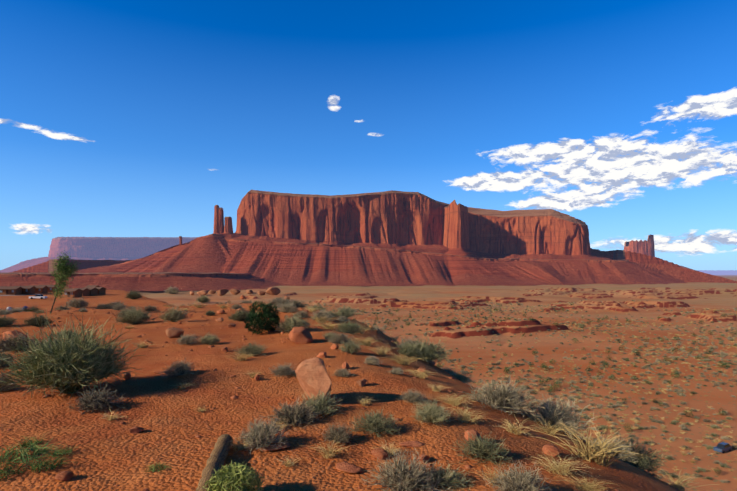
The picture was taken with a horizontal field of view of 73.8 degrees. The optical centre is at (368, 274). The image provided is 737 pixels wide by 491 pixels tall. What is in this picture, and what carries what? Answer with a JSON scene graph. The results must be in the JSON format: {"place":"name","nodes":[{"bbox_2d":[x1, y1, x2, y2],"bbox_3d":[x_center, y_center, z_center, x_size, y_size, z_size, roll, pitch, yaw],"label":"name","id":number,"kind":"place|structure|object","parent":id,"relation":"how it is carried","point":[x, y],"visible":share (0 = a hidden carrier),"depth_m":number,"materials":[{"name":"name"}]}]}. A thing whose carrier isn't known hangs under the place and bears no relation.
{"place":"outdoors","nodes":[
{"label":"outdoors","id":0,"kind":"place"},
{"bbox_2d":[9,234,231,272],"bbox_3d":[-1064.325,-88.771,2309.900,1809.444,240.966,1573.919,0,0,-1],"label":"ridge","id":1,"kind":"structure","parent":0,"point":[209,253],"depth_m":1832.65,"materials":[{"name":"stone"}]},
{"bbox_2d":[206,205,218,235],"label":"spire","id":2,"kind":"structure","parent":1,"relation":"on","point":[216,231],"depth_m":1968.93,"materials":[{"name":"stone"}]},
{"bbox_2d":[217,207,226,235],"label":"spire","id":3,"kind":"structure","parent":1,"relation":"on","point":[220,220],"depth_m":1971.15,"materials":[{"name":"stone"}]},
{"bbox_2d":[224,217,236,236],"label":"spire","id":4,"kind":"structure","parent":1,"relation":"on","point":[228,228],"depth_m":1972.88,"materials":[{"name":"stone"}]},
{"bbox_2d":[0,275,736,490],"bbox_3d":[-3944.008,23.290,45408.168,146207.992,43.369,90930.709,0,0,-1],"label":"terrain","id":5,"kind":"structure","parent":0,"point":[110,455],"depth_m":10.49,"materials":[{"name":"sand"}]},
{"bbox_2d":[0,348,16,366],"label":"twig shrub","id":6,"kind":"object","parent":5,"relation":"on","point":[3,356],"visible":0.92,"depth_m":9.55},
{"bbox_2d":[0,313,19,326],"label":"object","id":7,"kind":"object","parent":5,"relation":"on","point":[4,321],"visible":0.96,"depth_m":18.05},
{"bbox_2d":[0,369,21,392],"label":"twig shrub","id":8,"kind":"object","parent":5,"relation":"on","point":[5,385],"visible":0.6,"depth_m":7.70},
{"bbox_2d":[0,286,22,294],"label":"cabin","id":9,"kind":"object","parent":5,"relation":"on","point":[10,290],"visible":0.9,"depth_m":184.82,"materials":[{"name":"brown wood"}]},
{"bbox_2d":[0,456,31,479],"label":"green weed","id":10,"kind":"object","parent":5,"relation":"on","point":[6,472],"visible":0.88,"depth_m":4.29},
{"bbox_2d":[3,330,28,340],"bbox_3d":[-9.787,1.720,13.635,0.618,0.329,0.524,0,0,-34],"label":"rock","id":11,"kind":"object","parent":5,"relation":"on","point":[13,332],"visible":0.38,"depth_m":13.54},
{"bbox_2d":[0,333,37,351],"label":"twig shrub","id":12,"kind":"object","parent":5,"relation":"on","point":[7,343],"visible":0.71,"depth_m":11.16,"materials":[{"name":"plant"}]},
{"bbox_2d":[20,286,35,293],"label":"cabin","id":13,"kind":"object","parent":5,"relation":"on","point":[28,289],"visible":0.5,"depth_m":190.14,"materials":[{"name":"brown wood"}]},
{"bbox_2d":[7,432,50,447],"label":"green weed","id":14,"kind":"object","parent":5,"relation":"on","point":[28,442],"visible":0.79,"depth_m":4.94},
{"bbox_2d":[19,305,45,311],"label":"shrub","id":15,"kind":"object","parent":5,"relation":"on","point":[33,308],"visible":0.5,"depth_m":31.54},
{"bbox_2d":[0,437,67,466],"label":"green weed","id":16,"kind":"object","parent":5,"relation":"on","point":[21,450],"visible":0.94,"depth_m":4.61,"materials":[{"name":"plant"}]},
{"bbox_2d":[22,314,53,327],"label":"twig shrub","id":17,"kind":"object","parent":5,"relation":"on","point":[40,321],"visible":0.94,"depth_m":17.85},
{"bbox_2d":[28,285,48,292],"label":"cabin","id":18,"kind":"object","parent":5,"relation":"on","point":[41,288],"visible":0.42,"depth_m":200.47,"materials":[{"name":"brown wood"}]},
{"bbox_2d":[17,452,80,472],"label":"green weed","id":19,"kind":"object","parent":5,"relation":"on","point":[33,465],"visible":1,"depth_m":4.40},
{"bbox_2d":[38,443,78,458],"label":"green weed","id":20,"kind":"object","parent":5,"relation":"on","point":[60,453],"visible":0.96,"depth_m":4.70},
{"bbox_2d":[55,471,73,480],"bbox_3d":[-2.617,1.733,4.222,0.138,0.078,0.108,0,0,5],"label":"rock","id":21,"kind":"object","parent":5,"relation":"on","point":[64,475],"visible":1,"depth_m":4.19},
{"bbox_2d":[49,250,80,312],"bbox_3d":[-14.194,0.378,22.839,1.777,3.032,1.329,0,0,40],"label":"young tree","id":22,"kind":"object","parent":5,"relation":"on","point":[62,266],"visible":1,"depth_m":22.67,"materials":[{"name":"green plant"}]},
{"bbox_2d":[61,288,82,297],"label":"cabin","id":23,"kind":"object","parent":5,"relation":"on","point":[72,293],"visible":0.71,"depth_m":161.78,"materials":[{"name":"brown wood"}]},
{"bbox_2d":[0,310,145,397],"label":"green bush","id":24,"kind":"object","parent":5,"relation":"on","point":[70,365],"visible":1,"depth_m":7.07,"materials":[{"name":"plant"}]},
{"bbox_2d":[64,297,90,308],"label":"twig shrub","id":25,"kind":"object","parent":5,"relation":"on","point":[76,303],"visible":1,"depth_m":113.63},
{"bbox_2d":[74,288,89,295],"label":"cabin","id":26,"kind":"object","parent":5,"relation":"on","point":[85,291],"visible":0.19,"depth_m":175.73,"materials":[{"name":"brown wood"}]},
{"bbox_2d":[0,237,196,272],"bbox_3d":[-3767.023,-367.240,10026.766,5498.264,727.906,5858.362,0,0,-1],"label":"mesa","id":27,"kind":"structure","parent":5,"relation":"on","point":[106,248],"depth_m":8211.15,"materials":[{"name":"stone"}]},
{"bbox_2d":[66,385,132,414],"bbox_3d":[-3.549,1.611,6.505,0.835,0.310,0.700,0,0,-34],"label":"twig shrub","id":28,"kind":"object","parent":5,"relation":"on","point":[95,401],"visible":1,"depth_m":6.41,"materials":[{"name":"plant"}]},
{"bbox_2d":[94,303,112,308],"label":"twig shrub","id":29,"kind":"object","parent":5,"relation":"on","point":[103,306],"visible":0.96,"depth_m":28.77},
{"bbox_2d":[98,409,124,420],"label":"grass tuft","id":30,"kind":"object","parent":5,"relation":"on","point":[110,418],"visible":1,"depth_m":5.97,"materials":[{"name":"plant"}]},
{"bbox_2d":[124,290,143,299],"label":"twig shrub","id":31,"kind":"object","parent":5,"relation":"on","point":[134,295],"visible":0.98,"depth_m":153.15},
{"bbox_2d":[113,305,155,324],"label":"shrub","id":32,"kind":"object","parent":5,"relation":"on","point":[136,317],"visible":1,"depth_m":17.84,"materials":[{"name":"plant"}]},
{"bbox_2d":[129,426,144,433],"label":"rock","id":33,"kind":"object","parent":5,"relation":"on","point":[135,430],"visible":0.98,"depth_m":5.42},
{"bbox_2d":[0,272,283,290],"bbox_3d":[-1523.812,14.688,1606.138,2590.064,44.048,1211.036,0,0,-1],"label":"bench","id":34,"kind":"object","parent":5,"relation":"on","point":[159,281],"visible":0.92,"depth_m":1167.65,"materials":[{"name":"stone"}]},
{"bbox_2d":[144,463,168,471],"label":"grass tuft","id":35,"kind":"object","parent":5,"relation":"on","point":[153,468],"visible":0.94,"depth_m":4.43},
{"bbox_2d":[163,286,181,293],"bbox_3d":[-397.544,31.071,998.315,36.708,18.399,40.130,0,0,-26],"label":"twig shrub","id":36,"kind":"object","parent":5,"relation":"on","point":[171,290],"visible":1,"depth_m":996.09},
{"bbox_2d":[158,303,190,322],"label":"twig shrub","id":37,"kind":"object","parent":5,"relation":"on","point":[173,315],"visible":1,"depth_m":17.76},
{"bbox_2d":[166,327,183,337],"bbox_3d":[-5.236,1.595,13.288,0.486,0.324,0.287,0,0,-16],"label":"rock","id":38,"kind":"object","parent":5,"relation":"on","point":[173,332],"visible":0.83,"depth_m":13.19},
{"bbox_2d":[158,359,200,377],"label":"twig shrub","id":39,"kind":"object","parent":5,"relation":"on","point":[183,368],"visible":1,"depth_m":8.33,"materials":[{"name":"plant"}]},
{"bbox_2d":[175,333,199,344],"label":"twig shrub","id":40,"kind":"object","parent":5,"relation":"on","point":[186,339],"visible":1,"depth_m":12.00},
{"bbox_2d":[195,294,210,302],"bbox_3d":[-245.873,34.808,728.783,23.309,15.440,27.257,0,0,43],"label":"twig shrub","id":41,"kind":"object","parent":5,"relation":"on","point":[203,299],"visible":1,"depth_m":727.02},
{"bbox_2d":[197,331,219,344],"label":"twig shrub","id":42,"kind":"object","parent":5,"relation":"on","point":[210,339],"visible":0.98,"depth_m":12.10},
{"bbox_2d":[196,434,232,490],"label":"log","id":43,"kind":"object","parent":5,"relation":"on","point":[218,455],"visible":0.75,"depth_m":4.32,"materials":[{"name":"wood"}]},
{"bbox_2d":[203,460,264,490],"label":"green shrub","id":44,"kind":"object","parent":5,"relation":"on","point":[247,480],"visible":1,"depth_m":3.71,"materials":[{"name":"plant"}]},
{"bbox_2d":[226,307,251,321],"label":"shrub","id":45,"kind":"object","parent":5,"relation":"on","point":[239,316],"visible":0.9,"depth_m":17.81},
{"bbox_2d":[231,436,246,451],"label":"grass tuft","id":46,"kind":"object","parent":5,"relation":"on","point":[238,445],"visible":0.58,"depth_m":4.88,"materials":[{"name":"plant"}]},
{"bbox_2d":[226,350,261,360],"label":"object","id":47,"kind":"object","parent":5,"relation":"on","point":[239,357],"visible":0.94,"depth_m":9.54,"materials":[{"name":"plant"}]},
{"bbox_2d":[233,342,267,355],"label":"twig shrub","id":48,"kind":"object","parent":5,"relation":"on","point":[254,348],"visible":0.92,"depth_m":10.26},
{"bbox_2d":[231,415,288,455],"bbox_3d":[-1.074,1.578,4.911,0.569,0.318,0.622,0,0,27],"label":"twig shrub","id":49,"kind":"object","parent":5,"relation":"on","point":[261,434],"visible":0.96,"depth_m":4.89,"materials":[{"name":"plant"}]},
{"bbox_2d":[244,300,280,334],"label":"juniper bush","id":50,"kind":"object","parent":5,"relation":"on","point":[265,315],"visible":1,"depth_m":13.94,"materials":[{"name":"plant"}]},
{"bbox_2d":[266,286,279,294],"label":"rock","id":51,"kind":"object","parent":5,"relation":"on","point":[273,290],"visible":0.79,"depth_m":940.50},
{"bbox_2d":[258,442,290,450],"bbox_3d":[-0.938,1.712,4.884,0.336,0.057,0.201,0,0,-7],"label":"rock slab","id":52,"kind":"object","parent":5,"relation":"on","point":[282,446],"visible":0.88,"depth_m":4.84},
{"bbox_2d":[269,363,296,376],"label":"twig shrub","id":53,"kind":"object","parent":5,"relation":"on","point":[280,370],"visible":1,"depth_m":8.22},
{"bbox_2d":[268,298,299,307],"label":"shrub","id":54,"kind":"object","parent":5,"relation":"on","point":[282,301],"visible":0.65,"depth_m":24.14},
{"bbox_2d":[276,302,299,312],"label":"shrub","id":55,"kind":"object","parent":5,"relation":"on","point":[287,308],"visible":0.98,"depth_m":20.93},
{"bbox_2d":[276,456,306,466],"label":"grass tuft","id":56,"kind":"object","parent":5,"relation":"on","point":[288,463],"visible":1,"depth_m":4.46,"materials":[{"name":"plant"}]},
{"bbox_2d":[260,398,322,428],"bbox_3d":[-0.901,1.577,5.761,0.663,0.318,0.790,0,0,-42],"label":"twig shrub","id":57,"kind":"object","parent":5,"relation":"on","point":[295,414],"visible":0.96,"depth_m":5.67,"materials":[{"name":"plant"}]},
{"bbox_2d":[276,310,314,332],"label":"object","id":58,"kind":"object","parent":5,"relation":"on","point":[289,325],"visible":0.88,"depth_m":13.87,"materials":[{"name":"plant"}]},
{"bbox_2d":[289,326,312,343],"bbox_3d":[-1.706,1.518,12.000,0.675,0.467,0.482,0,0,36],"label":"rock","id":59,"kind":"object","parent":5,"relation":"on","point":[300,335],"visible":0.98,"depth_m":11.82,"materials":[{"name":"stone"}]},
{"bbox_2d":[291,311,310,317],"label":"twig shrub","id":60,"kind":"object","parent":5,"relation":"on","point":[301,314],"visible":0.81,"depth_m":18.93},
{"bbox_2d":[295,357,331,400],"bbox_3d":[-0.703,1.474,6.682,0.642,0.727,0.444,0,0,21],"label":"boulder","id":61,"kind":"object","parent":5,"relation":"on","point":[312,376],"visible":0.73,"depth_m":6.48,"materials":[{"name":"stone"}]},
{"bbox_2d":[300,390,345,417],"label":"twig shrub","id":62,"kind":"object","parent":5,"relation":"on","point":[321,401],"visible":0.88,"depth_m":6.08,"materials":[{"name":"plant"}]},
{"bbox_2d":[309,308,336,320],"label":"twig shrub","id":63,"kind":"object","parent":5,"relation":"on","point":[321,314],"visible":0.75,"depth_m":18.57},
{"bbox_2d":[312,321,346,329],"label":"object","id":64,"kind":"object","parent":5,"relation":"on","point":[326,326],"visible":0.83,"depth_m":15.24,"materials":[{"name":"plant"}]},
{"bbox_2d":[311,437,356,458],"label":"grass tuft","id":65,"kind":"object","parent":5,"relation":"on","point":[331,452],"visible":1,"depth_m":4.70,"materials":[{"name":"plant"}]},
{"bbox_2d":[321,422,356,443],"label":"twig shrub","id":66,"kind":"object","parent":5,"relation":"on","point":[333,434],"visible":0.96,"depth_m":5.07,"materials":[{"name":"plant"}]},
{"bbox_2d":[1,303,676,490],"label":"pebbles","id":67,"kind":"object","parent":5,"relation":"on","point":[398,419],"visible":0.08,"depth_m":10.58,"materials":[{"name":"stone"}]},
{"bbox_2d":[327,331,353,344],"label":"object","id":68,"kind":"object","parent":5,"relation":"on","point":[337,338],"visible":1,"depth_m":11.88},
{"bbox_2d":[333,367,350,377],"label":"twig shrub","id":69,"kind":"object","parent":5,"relation":"on","point":[342,373],"visible":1,"depth_m":8.06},
{"bbox_2d":[334,305,355,318],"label":"shrub","id":70,"kind":"object","parent":5,"relation":"on","point":[346,312],"visible":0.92,"depth_m":20.68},
{"bbox_2d":[336,461,361,472],"bbox_3d":[-0.184,1.735,4.410,0.181,0.051,0.303,0,0,-39],"label":"rock slab","id":71,"kind":"object","parent":5,"relation":"on","point":[345,466],"visible":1,"depth_m":4.37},
{"bbox_2d":[338,340,361,354],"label":"twig shrub","id":72,"kind":"object","parent":5,"relation":"on","point":[351,348],"visible":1,"depth_m":10.32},
{"bbox_2d":[332,320,368,334],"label":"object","id":73,"kind":"object","parent":5,"relation":"on","point":[350,327],"visible":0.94,"depth_m":14.29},
{"bbox_2d":[355,395,377,405],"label":"grass tuft","id":74,"kind":"object","parent":5,"relation":"on","point":[364,403],"visible":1,"depth_m":6.47,"materials":[{"name":"plant"}]},
{"bbox_2d":[352,335,382,345],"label":"grass tuft","id":75,"kind":"object","parent":5,"relation":"on","point":[363,342],"visible":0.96,"depth_m":11.96,"materials":[{"name":"plant"}]},
{"bbox_2d":[363,355,382,364],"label":"twig shrub","id":76,"kind":"object","parent":5,"relation":"on","point":[371,361],"visible":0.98,"depth_m":9.11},
{"bbox_2d":[348,407,404,438],"bbox_3d":[0.107,1.617,5.470,0.700,0.255,0.648,0,0,37],"label":"twig shrub","id":77,"kind":"object","parent":5,"relation":"on","point":[375,423],"visible":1,"depth_m":5.40,"materials":[{"name":"plant"}]},
{"bbox_2d":[367,344,390,355],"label":"grass tuft","id":78,"kind":"object","parent":5,"relation":"on","point":[383,353],"visible":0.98,"depth_m":10.76,"materials":[{"name":"plant"}]},
{"bbox_2d":[371,448,387,459],"bbox_3d":[0.111,1.720,4.715,0.129,0.093,0.164,0,0,-43],"label":"rock","id":79,"kind":"object","parent":5,"relation":"on","point":[381,453],"visible":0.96,"depth_m":4.67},
{"bbox_2d":[370,441,410,455],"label":"grass tuft","id":80,"kind":"object","parent":5,"relation":"on","point":[390,450],"visible":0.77,"depth_m":4.78,"materials":[{"name":"plant"}]},
{"bbox_2d":[384,352,426,364],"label":"grass tuft","id":81,"kind":"object","parent":5,"relation":"on","point":[401,361],"visible":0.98,"depth_m":10.02,"materials":[{"name":"plant"}]},
{"bbox_2d":[363,447,453,490],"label":"twig shrub","id":82,"kind":"object","parent":5,"relation":"on","point":[410,478],"visible":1,"depth_m":3.88,"materials":[{"name":"plant"}]},
{"bbox_2d":[396,343,421,357],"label":"shrub","id":83,"kind":"object","parent":5,"relation":"on","point":[409,350],"visible":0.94,"depth_m":12.02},
{"bbox_2d":[396,335,422,349],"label":"dry grass tuft","id":84,"kind":"object","parent":5,"relation":"on","point":[410,341],"visible":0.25,"depth_m":15.48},
{"bbox_2d":[399,441,422,446],"bbox_3d":[0.432,1.732,5.025,0.252,0.043,0.151,0,0,-11],"label":"rock slab","id":85,"kind":"object","parent":5,"relation":"on","point":[411,444],"visible":0.98,"depth_m":4.99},
{"bbox_2d":[397,388,430,403],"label":"twig shrub","id":86,"kind":"object","parent":5,"relation":"on","point":[415,396],"visible":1,"depth_m":6.80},
{"bbox_2d":[400,368,437,378],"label":"grass tuft","id":87,"kind":"object","parent":5,"relation":"on","point":[420,375],"visible":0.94,"depth_m":8.73,"materials":[{"name":"plant"}]},
{"bbox_2d":[419,454,429,462],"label":"rock","id":88,"kind":"object","parent":5,"relation":"on","point":[423,458],"visible":0.81,"depth_m":4.54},
{"bbox_2d":[397,336,454,362],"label":"shrub","id":89,"kind":"object","parent":5,"relation":"on","point":[429,353],"visible":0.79,"depth_m":12.97,"materials":[{"name":"plant"}]},
{"bbox_2d":[411,399,452,425],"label":"twig shrub","id":90,"kind":"object","parent":5,"relation":"on","point":[431,414],"visible":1,"depth_m":5.80,"materials":[{"name":"plant"}]},
{"bbox_2d":[423,460,473,489],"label":"twig shrub","id":91,"kind":"object","parent":5,"relation":"on","point":[447,481],"visible":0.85,"depth_m":3.94,"materials":[{"name":"plant"}]},
{"bbox_2d":[426,392,475,405],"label":"grass tuft","id":92,"kind":"object","parent":5,"relation":"on","point":[456,403],"visible":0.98,"depth_m":6.88,"materials":[{"name":"plant"}]},
{"bbox_2d":[181,298,736,490],"bbox_3d":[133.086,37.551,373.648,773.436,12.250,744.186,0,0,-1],"label":"shrubs","id":93,"kind":"object","parent":5,"relation":"on","point":[680,389],"visible":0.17,"depth_m":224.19,"materials":[{"name":"plant"}]},
{"bbox_2d":[447,370,475,384],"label":"shrub","id":94,"kind":"object","parent":5,"relation":"on","point":[460,377],"visible":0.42,"depth_m":16.49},
{"bbox_2d":[464,429,482,441],"bbox_3d":[1.083,1.705,5.121,0.211,0.146,0.151,0,0,43],"label":"rock","id":95,"kind":"object","parent":5,"relation":"on","point":[471,431],"visible":0.5,"depth_m":5.12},
{"bbox_2d":[450,404,497,423],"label":"grass tuft","id":96,"kind":"object","parent":5,"relation":"on","point":[466,417],"visible":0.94,"depth_m":5.98,"materials":[{"name":"plant"}]},
{"bbox_2d":[220,239,736,285],"bbox_3d":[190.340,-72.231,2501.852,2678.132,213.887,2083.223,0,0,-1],"label":"talus slope","id":97,"kind":"structure","parent":5,"relation":"on","point":[295,264],"depth_m":1777.82,"materials":[{"name":"stone"}]},
{"bbox_2d":[224,190,611,262],"bbox_3d":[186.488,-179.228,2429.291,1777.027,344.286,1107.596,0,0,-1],"label":"mesa cliff","id":98,"kind":"structure","parent":97,"relation":"on","point":[402,220],"depth_m":2039.98,"materials":[{"name":"stone"}]},
{"bbox_2d":[443,200,476,257],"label":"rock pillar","id":99,"kind":"structure","parent":98,"relation":"on","point":[456,239],"depth_m":1987.19,"materials":[{"name":"stone"}]},
{"bbox_2d":[624,234,659,258],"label":"rock butte","id":100,"kind":"object","parent":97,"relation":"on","point":[647,248],"visible":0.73,"depth_m":5064.28,"materials":[{"name":"stone"}]},
{"bbox_2d":[451,430,511,467],"bbox_3d":[1.065,1.615,4.651,0.646,0.234,0.697,0,0,27],"label":"twig shrub","id":101,"kind":"object","parent":5,"relation":"on","point":[480,448],"visible":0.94,"depth_m":4.60,"materials":[{"name":"plant"}]},
{"bbox_2d":[468,463,509,485],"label":"grass tuft","id":102,"kind":"object","parent":5,"relation":"on","point":[493,476],"visible":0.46,"depth_m":3.97,"materials":[{"name":"plant"}]},
{"bbox_2d":[463,374,547,417],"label":"twig shrubs","id":103,"kind":"object","parent":5,"relation":"on","point":[501,398],"visible":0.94,"depth_m":7.43,"materials":[{"name":"plant"}]},
{"bbox_2d":[490,416,537,436],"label":"grass tuft","id":104,"kind":"object","parent":5,"relation":"on","point":[513,430],"visible":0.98,"depth_m":5.81,"materials":[{"name":"plant"}]},
{"bbox_2d":[482,461,549,490],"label":"twig shrub","id":105,"kind":"object","parent":5,"relation":"on","point":[524,481],"visible":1,"depth_m":3.68,"materials":[{"name":"plant"}]},
{"bbox_2d":[528,417,567,434],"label":"dry grass tuft","id":106,"kind":"object","parent":5,"relation":"on","point":[545,429],"visible":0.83,"depth_m":6.37,"materials":[{"name":"plant"}]},
{"bbox_2d":[542,444,559,456],"bbox_3d":[1.889,1.825,5.099,0.159,0.115,0.203,0,0,3],"label":"rock","id":107,"kind":"object","parent":5,"relation":"on","point":[552,450],"visible":0.92,"depth_m":5.04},
{"bbox_2d":[518,390,596,437],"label":"twig shrubs","id":108,"kind":"object","parent":5,"relation":"on","point":[555,415],"visible":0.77,"depth_m":7.64,"materials":[{"name":"plant"}]},
{"bbox_2d":[526,449,594,476],"bbox_3d":[1.662,1.661,4.300,0.660,0.158,0.726,0,0,45],"label":"grass tuft","id":109,"kind":"object","parent":5,"relation":"on","point":[558,468],"visible":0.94,"depth_m":4.29,"materials":[{"name":"plant"}]},
{"bbox_2d":[548,469,614,490],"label":"grass tuft","id":110,"kind":"object","parent":5,"relation":"on","point":[590,487],"visible":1,"depth_m":3.91,"materials":[{"name":"plant"}]},
{"bbox_2d":[527,415,663,466],"bbox_3d":[2.324,1.791,5.214,1.102,0.429,1.145,0,0,-2],"label":"dry grass tuft","id":111,"kind":"object","parent":5,"relation":"on","point":[589,454],"visible":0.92,"depth_m":5.23,"materials":[{"name":"plant"}]},
{"bbox_2d":[589,435,638,462],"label":"shrub","id":112,"kind":"object","parent":5,"relation":"on","point":[620,454],"visible":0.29,"depth_m":6.85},
{"bbox_2d":[610,435,678,477],"bbox_3d":[4.288,2.914,8.057,1.370,0.641,1.171,0,0,23],"label":"shrub","id":113,"kind":"object","parent":5,"relation":"on","point":[643,462],"visible":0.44,"depth_m":7.92,"materials":[{"name":"plant"}]},
{"bbox_2d":[641,466,716,490],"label":"dry grass tuft","id":114,"kind":"object","parent":5,"relation":"on","point":[675,485],"visible":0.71,"depth_m":6.15,"materials":[{"name":"plant"}]},
{"bbox_2d":[713,442,731,452],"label":"blue suv","id":115,"kind":"object","parent":5,"relation":"on","point":[722,447],"visible":0.98,"depth_m":114.23,"materials":[{"name":"blue paint"}]},
{"bbox_2d":[0,0,736,270],"label":"sky","id":116,"kind":"structure","parent":0,"point":[119,118],"materials":[{"name":"blue"}]},
{"bbox_2d":[697,270,736,274],"bbox_3d":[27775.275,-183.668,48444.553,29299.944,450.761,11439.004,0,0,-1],"label":"plateau","id":117,"kind":"structure","parent":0,"point":[723,272],"depth_m":45282.96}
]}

